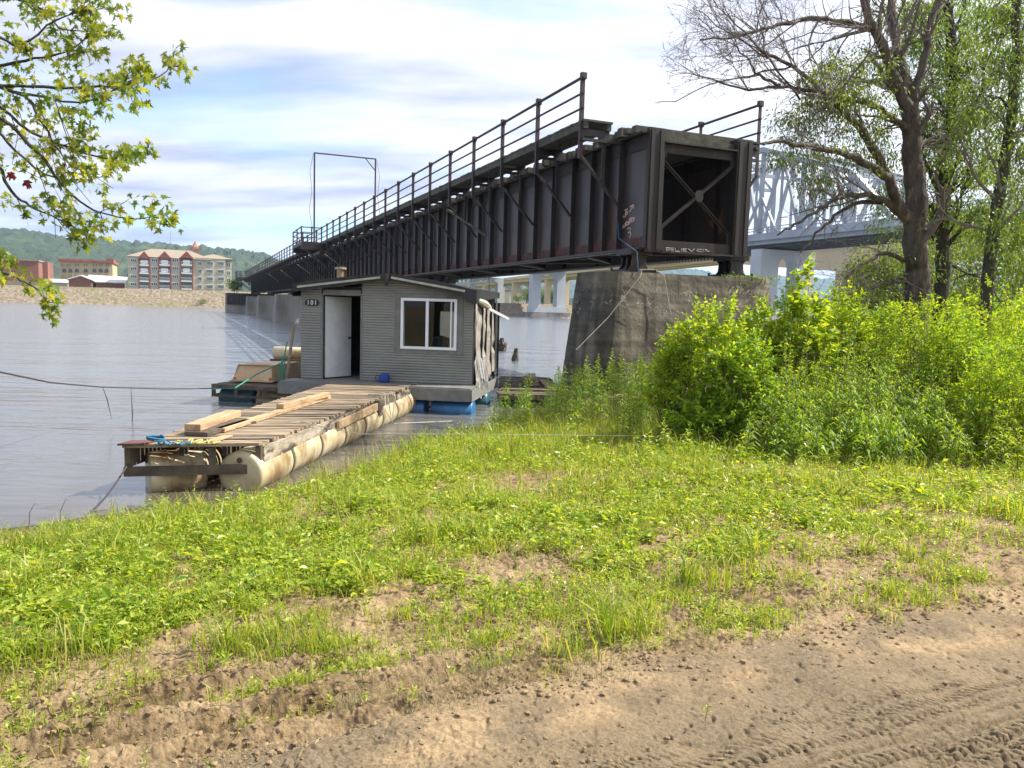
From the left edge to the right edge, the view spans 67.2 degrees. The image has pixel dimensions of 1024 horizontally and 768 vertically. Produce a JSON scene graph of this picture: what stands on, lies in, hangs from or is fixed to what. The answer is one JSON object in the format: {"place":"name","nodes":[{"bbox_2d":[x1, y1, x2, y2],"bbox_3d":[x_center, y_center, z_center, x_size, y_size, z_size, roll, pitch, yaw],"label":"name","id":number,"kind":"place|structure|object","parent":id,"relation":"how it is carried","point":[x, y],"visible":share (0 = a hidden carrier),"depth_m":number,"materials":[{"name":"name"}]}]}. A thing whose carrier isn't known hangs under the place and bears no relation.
{"place":"outdoors","nodes":[
{"label":"outdoors","id":0,"kind":"place"},
{"bbox_2d":[0,228,572,304],"bbox_3d":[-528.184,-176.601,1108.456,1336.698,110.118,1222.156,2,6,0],"label":"hills","id":1,"kind":"structure","parent":0,"point":[23,243],"depth_m":983.68,"materials":[{"name":"green plant"}]},
{"bbox_2d":[0,285,830,317],"bbox_3d":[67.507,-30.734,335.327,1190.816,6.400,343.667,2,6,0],"label":"riverbank","id":2,"kind":"structure","parent":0,"point":[125,296],"depth_m":251.52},
{"bbox_2d":[0,302,994,528],"bbox_3d":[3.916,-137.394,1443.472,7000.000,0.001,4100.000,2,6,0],"label":"water","id":3,"kind":"structure","parent":0,"point":[58,444],"depth_m":18.43,"materials":[{"name":"grey liquid"}]},
{"bbox_2d":[225,293,268,312],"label":"timber pier","id":4,"kind":"structure","parent":3,"relation":"in","point":[235,302],"depth_m":153.99,"materials":[{"name":"wood"}]},
{"bbox_2d":[225,278,242,292],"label":"shrub","id":5,"kind":"object","parent":4,"relation":"on","point":[233,285],"visible":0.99,"depth_m":154.82,"materials":[{"name":"green plant"}]},
{"bbox_2d":[235,72,763,296],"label":"railway bridge","id":6,"kind":"structure","parent":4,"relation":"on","point":[662,196],"depth_m":23.98,"materials":[{"name":"metal"}]},
{"bbox_2d":[245,296,256,313],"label":"bridge pier","id":7,"kind":"structure","parent":3,"relation":"in","point":[251,305],"depth_m":140.23,"materials":[{"name":"concrete"}]},
{"bbox_2d":[211,377,300,402],"bbox_3d":[-5.471,0.216,18.204,1.973,0.594,2.745,3,6,11],"label":"raft","id":8,"kind":"object","parent":3,"relation":"on","point":[262,392],"visible":0.32,"depth_m":16.98,"materials":[{"name":"brown wood"}]},
{"bbox_2d":[0,371,211,389],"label":"mooring line","id":9,"kind":"object","parent":8,"relation":"attached to","point":[93,386],"visible":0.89,"depth_m":12.29,"materials":[{"name":"fabric"}]},
{"bbox_2d":[212,342,287,389],"bbox_3d":[-5.499,-0.331,16.196,0.682,1.078,1.941,3,6,17],"label":"mooring line","id":10,"kind":"object","parent":8,"relation":"on","point":[281,363],"visible":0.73,"depth_m":16.93,"materials":[{"name":"green fabric"}]},
{"bbox_2d":[231,361,300,382],"bbox_3d":[-5.706,-0.351,18.600,0.994,0.392,2.442,3,6,9],"label":"jon boat","id":11,"kind":"object","parent":8,"relation":"on","point":[244,372],"visible":0.88,"depth_m":17.54,"materials":[{"name":"beige paint"}]},
{"bbox_2d":[270,358,300,361],"bbox_3d":[-5.844,-0.478,20.365,1.000,0.350,0.400,3,6,11],"label":"crate stand","id":12,"kind":"object","parent":8,"relation":"on","point":[277,359],"visible":0.21,"depth_m":20.21,"materials":[{"name":"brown wood"}]},
{"bbox_2d":[272,346,300,358],"bbox_3d":[-5.818,-0.816,20.244,0.950,0.320,0.320,3,6,11],"label":"tank","id":13,"kind":"object","parent":12,"relation":"on","point":[278,352],"visible":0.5,"depth_m":20.13,"materials":[{"name":"beige metal"}]},
{"bbox_2d":[286,326,294,378],"bbox_3d":[-4.951,-0.594,17.138,0.236,1.408,0.069,1,6,-9],"label":"mooring pole","id":14,"kind":"object","parent":8,"relation":"on","point":[290,350],"visible":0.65,"depth_m":17.10,"materials":[{"name":"brown wood"}]},
{"bbox_2d":[256,295,273,316],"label":"bridge pier","id":15,"kind":"structure","parent":3,"relation":"in","point":[265,305],"depth_m":114.55,"materials":[{"name":"concrete"}]},
{"bbox_2d":[117,382,417,491],"bbox_3d":[-3.372,0.652,12.748,1.856,0.712,8.484,2,6,7],"label":"floating dock","id":16,"kind":"object","parent":3,"relation":"on","point":[265,452],"visible":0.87,"depth_m":9.77,"materials":[{"name":"brown wood"}]},
{"bbox_2d":[43,463,128,527],"bbox_3d":[-4.330,1.146,7.920,0.022,0.388,1.729,1,6,-2],"label":"mooring line","id":17,"kind":"object","parent":16,"relation":"attached to","point":[108,493],"visible":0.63,"depth_m":8.29,"materials":[{"name":"fabric"}]},
{"bbox_2d":[146,434,191,445],"bbox_3d":[-3.885,0.629,8.751,0.482,0.120,0.323,0,6,-17],"label":"rope","id":18,"kind":"object","parent":16,"relation":"on","point":[160,438],"visible":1,"depth_m":8.68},
{"bbox_2d":[184,419,248,436],"bbox_3d":[-3.786,0.555,9.958,0.300,0.050,1.159,2,6,6],"label":"timber","id":19,"kind":"object","parent":16,"relation":"on","point":[213,430],"visible":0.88,"depth_m":9.56,"materials":[{"name":"brown wood"}]},
{"bbox_2d":[184,410,240,430],"bbox_3d":[-3.899,0.469,10.094,0.200,0.085,1.340,2,6,1],"label":"timber","id":20,"kind":"object","parent":19,"relation":"on","point":[204,423],"visible":1,"depth_m":9.88,"materials":[{"name":"beige wood"}]},
{"bbox_2d":[221,396,330,431],"bbox_3d":[-3.459,0.405,11.606,0.130,0.050,3.814,2,6,7],"label":"timber","id":21,"kind":"object","parent":16,"relation":"on","point":[264,416],"visible":0.78,"depth_m":10.97,"materials":[{"name":"beige wood"}]},
{"bbox_2d":[276,392,329,408],"bbox_3d":[-3.351,0.260,12.474,0.120,0.075,1.772,3,6,9],"label":"timber","id":22,"kind":"object","parent":21,"relation":"on","point":[298,401],"visible":1,"depth_m":12.27,"materials":[{"name":"beige wood"}]},
{"bbox_2d":[367,391,469,432],"bbox_3d":[-1.617,0.527,13.495,1.652,0.615,2.277,0,6,-16],"label":"mooring line","id":23,"kind":"object","parent":16,"relation":"attached to","point":[391,418],"visible":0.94,"depth_m":13.96,"materials":[{"name":"fabric"}]},
{"bbox_2d":[291,421,671,437],"bbox_3d":[-0.201,0.671,10.197,5.683,0.100,0.602,2,6,4],"label":"mooring line","id":24,"kind":"object","parent":16,"relation":"attached to","point":[468,434],"visible":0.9,"depth_m":10.06,"materials":[{"name":"fabric"}]},
{"bbox_2d":[273,294,300,321],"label":"bridge pier","id":25,"kind":"structure","parent":3,"relation":"in","point":[286,307],"depth_m":89.32,"materials":[{"name":"concrete"}]},
{"bbox_2d":[278,265,508,414],"bbox_3d":[-2.396,-1.034,17.890,4.692,3.327,3.738,2,6,8],"label":"houseboat","id":26,"kind":"object","parent":3,"relation":"on","point":[352,329],"visible":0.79,"depth_m":16.76,"materials":[{"name":"grey"}]},
{"bbox_2d":[325,296,351,377],"bbox_3d":[-3.882,-1.057,17.314,0.110,1.788,0.780,5,7,32],"label":"door","id":27,"kind":"structure","parent":26,"relation":"in","point":[338,337],"depth_m":17.30,"materials":[{"name":"white paint"}]},
{"bbox_2d":[400,298,457,350],"bbox_3d":[-1.789,-1.292,16.596,1.238,1.096,0.095,2,6,8],"label":"window","id":28,"kind":"structure","parent":26,"relation":"in","point":[403,300],"depth_m":16.56,"materials":[{"name":"white plastic"}]},
{"bbox_2d":[404,311,453,345],"bbox_3d":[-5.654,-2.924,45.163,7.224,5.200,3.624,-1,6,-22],"label":"curtain","id":29,"kind":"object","parent":26,"relation":"in","point":[445,324],"depth_m":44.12,"materials":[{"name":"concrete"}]},
{"bbox_2d":[497,376,562,406],"bbox_3d":[0.416,0.258,19.668,1.584,0.497,4.495,2,6,0],"label":"old raft","id":30,"kind":"object","parent":3,"relation":"on","point":[514,382],"visible":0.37,"depth_m":17.97,"materials":[{"name":"brown wood"}]},
{"bbox_2d":[522,272,569,317],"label":"bridge pier","id":31,"kind":"structure","parent":3,"relation":"in","point":[536,309],"depth_m":245.65,"materials":[{"name":"grey concrete"}]},
{"bbox_2d":[561,271,771,395],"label":"bridge pier","id":32,"kind":"structure","parent":3,"relation":"in","point":[634,323],"depth_m":19.18,"materials":[{"name":"concrete"}]},
{"bbox_2d":[576,269,670,349],"bbox_3d":[2.646,-1.841,18.937,2.589,2.009,0.601,-1,6,-21],"label":"rope","id":33,"kind":"object","parent":32,"relation":"on","point":[626,294],"visible":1,"depth_m":18.77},
{"bbox_2d":[718,271,780,286],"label":"vine","id":34,"kind":"object","parent":32,"relation":"on","point":[759,277],"visible":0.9,"depth_m":20.53,"materials":[{"name":"green plant"}]},
{"bbox_2d":[750,249,814,327],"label":"bridge pier","id":35,"kind":"structure","parent":3,"relation":"in","point":[764,262],"depth_m":146.85,"materials":[{"name":"grey concrete"}]},
{"bbox_2d":[835,269,877,305],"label":"bridge pier","id":36,"kind":"structure","parent":3,"relation":"in","point":[845,282],"depth_m":204.51,"materials":[{"name":"beige concrete"}]},
{"bbox_2d":[462,240,1022,287],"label":"concrete bridge","id":37,"kind":"structure","parent":36,"relation":"on","point":[834,255],"depth_m":224.68,"materials":[{"name":"grey concrete"}]},
{"bbox_2d":[0,371,1023,767],"bbox_3d":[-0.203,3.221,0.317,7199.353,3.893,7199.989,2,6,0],"label":"ground","id":38,"kind":"structure","parent":0,"point":[892,713],"depth_m":3.51,"materials":[{"name":"soil"}]},
{"bbox_2d":[0,0,198,328],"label":"maple tree","id":39,"kind":"object","parent":38,"relation":"on","point":[86,91],"visible":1,"depth_m":5.38,"materials":[{"name":"green plant"}]},
{"bbox_2d":[10,452,401,535],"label":"grass","id":40,"kind":"structure","parent":38,"relation":"on","point":[285,483],"depth_m":8.80,"materials":[{"name":"green plant"}]},
{"bbox_2d":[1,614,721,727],"bbox_3d":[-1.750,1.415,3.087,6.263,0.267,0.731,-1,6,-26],"label":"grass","id":41,"kind":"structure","parent":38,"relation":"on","point":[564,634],"depth_m":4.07,"materials":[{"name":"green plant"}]},
{"bbox_2d":[134,626,730,765],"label":"grass","id":42,"kind":"structure","parent":38,"relation":"on","point":[426,701],"depth_m":3.51,"materials":[{"name":"green plant"}]},
{"bbox_2d":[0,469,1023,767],"bbox_3d":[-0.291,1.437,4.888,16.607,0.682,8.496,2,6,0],"label":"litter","id":43,"kind":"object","parent":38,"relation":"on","point":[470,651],"visible":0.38,"depth_m":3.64,"materials":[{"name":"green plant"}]},
{"bbox_2d":[0,391,1023,767],"bbox_3d":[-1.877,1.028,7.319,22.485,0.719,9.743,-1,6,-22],"label":"ground cover","id":44,"kind":"object","parent":38,"relation":"on","point":[70,597],"visible":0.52,"depth_m":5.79,"materials":[{"name":"green plant"}]},
{"bbox_2d":[0,494,1023,767],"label":"soil clods","id":45,"kind":"object","parent":38,"relation":"on","point":[338,688],"visible":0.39,"depth_m":3.53,"materials":[{"name":"brown soil"}]},
{"bbox_2d":[517,379,535,424],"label":"weed stalk","id":46,"kind":"object","parent":38,"relation":"on","point":[529,395],"visible":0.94,"depth_m":12.68,"materials":[{"name":"green plant"}]},
{"bbox_2d":[542,366,566,426],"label":"weed stalk","id":47,"kind":"object","parent":38,"relation":"on","point":[557,401],"visible":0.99,"depth_m":12.56,"materials":[{"name":"green plant"}]},
{"bbox_2d":[586,370,599,423],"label":"weed stalk","id":48,"kind":"object","parent":38,"relation":"on","point":[592,393],"visible":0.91,"depth_m":12.88,"materials":[{"name":"green plant"}]},
{"bbox_2d":[592,363,609,427],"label":"weed stalk","id":49,"kind":"object","parent":38,"relation":"on","point":[598,382],"visible":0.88,"depth_m":12.26,"materials":[{"name":"green plant"}]},
{"bbox_2d":[595,380,609,426],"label":"weed stalk","id":50,"kind":"object","parent":38,"relation":"on","point":[602,393],"visible":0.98,"depth_m":12.11,"materials":[{"name":"green plant"}]},
{"bbox_2d":[613,387,632,432],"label":"weed stalk","id":51,"kind":"object","parent":38,"relation":"on","point":[623,413],"visible":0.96,"depth_m":10.79,"materials":[{"name":"green plant"}]},
{"bbox_2d":[299,389,1021,482],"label":"grass","id":52,"kind":"structure","parent":38,"relation":"on","point":[490,428],"depth_m":10.63,"materials":[{"name":"green plant"}]},
{"bbox_2d":[634,321,706,434],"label":"shrub","id":53,"kind":"object","parent":38,"relation":"on","point":[654,391],"visible":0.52,"depth_m":10.95,"materials":[{"name":"green plant"}]},
{"bbox_2d":[645,290,760,433],"bbox_3d":[2.721,-0.254,10.815,1.613,2.144,1.464,2,6,0],"label":"shrub","id":54,"kind":"object","parent":38,"relation":"on","point":[712,332],"visible":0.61,"depth_m":10.62,"materials":[{"name":"green plant"}]},
{"bbox_2d":[658,385,750,445],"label":"shrub","id":55,"kind":"object","parent":38,"relation":"on","point":[692,416],"visible":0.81,"depth_m":10.12,"materials":[{"name":"green plant"}]},
{"bbox_2d":[677,316,775,391],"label":"shrub","id":56,"kind":"object","parent":38,"relation":"on","point":[720,346],"visible":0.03,"depth_m":13.87,"materials":[{"name":"green plant"}]},
{"bbox_2d":[680,313,790,446],"bbox_3d":[3.097,-0.046,10.357,1.324,1.838,1.289,-1,6,-23],"label":"shrub","id":57,"kind":"object","parent":38,"relation":"on","point":[733,365],"visible":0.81,"depth_m":10.15,"materials":[{"name":"green plant"}]},
{"bbox_2d":[731,292,804,424],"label":"shrub","id":58,"kind":"object","parent":38,"relation":"on","point":[771,326],"visible":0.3,"depth_m":11.22,"materials":[{"name":"green plant"}]},
{"bbox_2d":[733,311,826,439],"bbox_3d":[3.571,-0.064,10.399,1.267,1.857,1.101,2,6,0],"label":"weed clump","id":59,"kind":"object","parent":38,"relation":"on","point":[791,364],"visible":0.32,"depth_m":10.30,"materials":[{"name":"green plant"}]},
{"bbox_2d":[733,401,829,463],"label":"weed clump","id":60,"kind":"object","parent":38,"relation":"on","point":[750,431],"visible":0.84,"depth_m":9.11,"materials":[{"name":"green plant"}]},
{"bbox_2d":[731,288,838,379],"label":"shrub","id":61,"kind":"object","parent":38,"relation":"on","point":[780,306],"visible":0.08,"depth_m":14.25,"materials":[{"name":"green plant"}]},
{"bbox_2d":[737,351,846,452],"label":"weed clump","id":62,"kind":"object","parent":38,"relation":"on","point":[767,406],"visible":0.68,"depth_m":9.64,"materials":[{"name":"green plant"}]},
{"bbox_2d":[767,253,848,415],"bbox_3d":[4.224,-0.545,11.190,1.226,2.683,1.084,2,6,0],"label":"shrub","id":63,"kind":"object","parent":38,"relation":"on","point":[798,305],"visible":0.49,"depth_m":11.04,"materials":[{"name":"green plant"}]},
{"bbox_2d":[655,0,988,399],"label":"tree","id":64,"kind":"object","parent":38,"relation":"on","point":[903,87],"visible":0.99,"depth_m":14.17,"materials":[{"name":"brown plant"}]},
{"bbox_2d":[788,315,869,441],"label":"weed clump","id":65,"kind":"object","parent":38,"relation":"on","point":[846,363],"visible":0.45,"depth_m":10.46,"materials":[{"name":"green plant"}]},
{"bbox_2d":[775,399,897,469],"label":"weed clump","id":66,"kind":"object","parent":38,"relation":"on","point":[860,436],"visible":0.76,"depth_m":8.98,"materials":[{"name":"green plant"}]},
{"bbox_2d":[792,356,886,451],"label":"weed clump","id":67,"kind":"object","parent":38,"relation":"on","point":[849,393],"visible":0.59,"depth_m":9.71,"materials":[{"name":"green plant"}]},
{"bbox_2d":[794,279,889,424],"bbox_3d":[4.943,-0.436,11.627,1.503,2.350,1.351,2,6,0],"label":"shrub","id":68,"kind":"object","parent":38,"relation":"on","point":[863,331],"visible":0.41,"depth_m":11.40,"materials":[{"name":"green plant"}]},
{"bbox_2d":[785,298,898,355],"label":"shrub","id":69,"kind":"object","parent":38,"relation":"on","point":[846,307],"visible":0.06,"depth_m":23.59,"materials":[{"name":"green plant"}]},
{"bbox_2d":[798,295,901,395],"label":"shrub","id":70,"kind":"object","parent":38,"relation":"on","point":[872,320],"visible":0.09,"depth_m":15.20,"materials":[{"name":"green plant"}]},
{"bbox_2d":[816,313,914,431],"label":"weed clump","id":71,"kind":"object","parent":38,"relation":"on","point":[891,377],"visible":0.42,"depth_m":10.57,"materials":[{"name":"green plant"}]},
{"bbox_2d":[829,233,932,323],"bbox_3d":[14.230,-3.421,29.720,3.814,5.204,4.083,2,6,0],"label":"tree","id":72,"kind":"object","parent":38,"relation":"on","point":[881,264],"visible":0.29,"depth_m":29.36,"materials":[{"name":"green plant"}]},
{"bbox_2d":[834,398,953,467],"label":"weed clump","id":73,"kind":"object","parent":38,"relation":"on","point":[892,436],"visible":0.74,"depth_m":8.95,"materials":[{"name":"green plant"}]},
{"bbox_2d":[842,341,949,455],"bbox_3d":[4.960,0.181,9.899,1.386,1.428,1.265,2,6,0],"label":"weed clump","id":74,"kind":"object","parent":38,"relation":"on","point":[928,396],"visible":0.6,"depth_m":9.80,"materials":[{"name":"green plant"}]},
{"bbox_2d":[854,304,937,398],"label":"shrub","id":75,"kind":"object","parent":38,"relation":"on","point":[889,319],"visible":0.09,"depth_m":16.36,"materials":[{"name":"green plant"}]},
{"bbox_2d":[863,291,978,428],"bbox_3d":[5.940,-0.301,11.200,1.633,2.121,1.677,6,7,40],"label":"shrub","id":76,"kind":"object","parent":38,"relation":"on","point":[903,337],"visible":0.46,"depth_m":11.03,"materials":[{"name":"green plant"}]},
{"bbox_2d":[867,234,994,323],"bbox_3d":[19.199,-4.395,35.697,5.843,6.314,5.781,2,6,0],"label":"tree","id":77,"kind":"object","parent":38,"relation":"on","point":[951,252],"visible":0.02,"depth_m":34.73,"materials":[{"name":"green plant"}]},
{"bbox_2d":[855,0,1023,389],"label":"tree","id":78,"kind":"object","parent":38,"relation":"on","point":[943,242],"visible":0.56,"depth_m":16.34,"materials":[{"name":"green plant"}]},
{"bbox_2d":[864,290,1015,367],"bbox_3d":[13.950,-1.854,26.048,5.930,2.788,4.632,2,6,0],"label":"shrub","id":79,"kind":"object","parent":38,"relation":"on","point":[883,305],"visible":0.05,"depth_m":25.80,"materials":[{"name":"green plant"}]},
{"bbox_2d":[893,390,993,466],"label":"weed clump","id":80,"kind":"object","parent":38,"relation":"on","point":[935,417],"visible":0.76,"depth_m":9.20,"materials":[{"name":"green plant"}]},
{"bbox_2d":[887,190,1023,323],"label":"tree","id":81,"kind":"object","parent":38,"relation":"on","point":[961,258],"visible":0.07,"depth_m":31.06,"materials":[{"name":"green plant"}]},
{"bbox_2d":[897,298,1022,439],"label":"shrub","id":82,"kind":"object","parent":38,"relation":"on","point":[975,347],"visible":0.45,"depth_m":10.69,"materials":[{"name":"green plant"}]},
{"bbox_2d":[918,0,1023,354],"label":"tree","id":83,"kind":"object","parent":38,"relation":"on","point":[1011,134],"visible":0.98,"depth_m":13.07,"materials":[{"name":"green plant"}]},
{"bbox_2d":[929,295,1016,381],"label":"shrub","id":84,"kind":"object","parent":38,"relation":"on","point":[967,313],"visible":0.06,"depth_m":16.72,"materials":[{"name":"green plant"}]},
{"bbox_2d":[930,280,1023,368],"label":"shrub","id":85,"kind":"object","parent":38,"relation":"on","point":[995,301],"visible":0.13,"depth_m":24.67,"materials":[{"name":"green plant"}]},
{"bbox_2d":[931,401,1023,469],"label":"weed clump","id":86,"kind":"object","parent":38,"relation":"on","point":[987,445],"visible":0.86,"depth_m":8.80,"materials":[{"name":"green plant"}]},
{"bbox_2d":[933,273,1023,432],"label":"shrub","id":87,"kind":"object","parent":38,"relation":"on","point":[1007,323],"visible":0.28,"depth_m":11.27,"materials":[{"name":"green plant"}]},
{"bbox_2d":[936,348,1023,457],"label":"shrub","id":88,"kind":"object","parent":38,"relation":"on","point":[969,386],"visible":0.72,"depth_m":9.33,"materials":[{"name":"green plant"}]},
{"bbox_2d":[944,323,1023,452],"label":"shrub","id":89,"kind":"object","parent":38,"relation":"on","point":[1012,350],"visible":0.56,"depth_m":9.60,"materials":[{"name":"green plant"}]},
{"bbox_2d":[950,213,1023,343],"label":"tree","id":90,"kind":"object","parent":38,"relation":"on","point":[976,285],"visible":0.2,"depth_m":27.03,"materials":[{"name":"green plant"}]},
{"bbox_2d":[958,300,1023,395],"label":"shrub","id":91,"kind":"object","parent":38,"relation":"on","point":[1010,327],"visible":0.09,"depth_m":15.99,"materials":[{"name":"green plant"}]},
{"bbox_2d":[0,420,1023,767],"bbox_3d":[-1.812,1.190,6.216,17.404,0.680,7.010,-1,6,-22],"label":"grass","id":92,"kind":"structure","parent":0,"point":[322,647],"depth_m":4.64,"materials":[{"name":"green plant"}]},
{"bbox_2d":[0,408,1023,581],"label":"grass","id":93,"kind":"structure","parent":0,"point":[366,482],"depth_m":7.64,"materials":[{"name":"green plant"}]},
{"bbox_2d":[0,0,1023,279],"label":"sky","id":94,"kind":"structure","parent":0,"point":[401,84],"materials":[{"name":"blue"}]},
{"bbox_2d":[505,290,526,303],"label":"building","id":95,"kind":"structure","parent":0,"point":[507,296],"depth_m":538.37,"materials":[{"name":"beige"}]},
{"bbox_2d":[459,269,1021,310],"bbox_3d":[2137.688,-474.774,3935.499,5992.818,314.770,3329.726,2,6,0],"label":"hills","id":96,"kind":"structure","parent":0,"point":[825,285],"depth_m":3517.21,"materials":[{"name":"green plant"}]},
{"bbox_3d":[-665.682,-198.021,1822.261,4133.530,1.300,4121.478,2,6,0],"label":"far land","id":97,"kind":"structure","parent":0,"visible":0},
{"bbox_2d":[0,258,53,285],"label":"brick warehouse","id":98,"kind":"structure","parent":97,"relation":"on","point":[40,269],"depth_m":273.20,"materials":[{"name":"red"}]},
{"bbox_2d":[66,275,95,286],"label":"brick shed","id":99,"kind":"structure","parent":97,"relation":"on","point":[80,281],"depth_m":268.92,"materials":[{"name":"red brick"}]},
{"bbox_2d":[58,258,118,282],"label":"stone building","id":100,"kind":"structure","parent":97,"relation":"on","point":[69,268],"depth_m":301.39,"materials":[{"name":"beige stone"}]},
{"bbox_2d":[88,275,127,287],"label":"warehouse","id":101,"kind":"structure","parent":97,"relation":"on","point":[113,282],"depth_m":277.56,"materials":[{"name":"white metal"}]},
{"bbox_2d":[127,249,232,290],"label":"apartment building","id":102,"kind":"structure","parent":97,"relation":"on","point":[168,269],"depth_m":273.27,"materials":[{"name":"beige"}]},
{"bbox_2d":[467,277,503,302],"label":"bridge pier","id":103,"kind":"structure","parent":97,"relation":"on","point":[499,282],"depth_m":305.07,"materials":[{"name":"white concrete"}]},
{"bbox_2d":[456,147,1023,284],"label":"truss bridge","id":104,"kind":"structure","parent":103,"relation":"on","point":[758,238],"depth_m":138.36,"materials":[{"name":"grey paint"}]},
{"bbox_2d":[511,283,528,302],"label":"bridge bent","id":105,"kind":"object","parent":97,"relation":"on","point":[515,286],"visible":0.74,"depth_m":413.90,"materials":[{"name":"beige concrete"}]},
{"bbox_2d":[544,280,569,304],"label":"bridge bent","id":106,"kind":"object","parent":97,"relation":"on","point":[548,284],"visible":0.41,"depth_m":376.70,"materials":[{"name":"beige concrete"}]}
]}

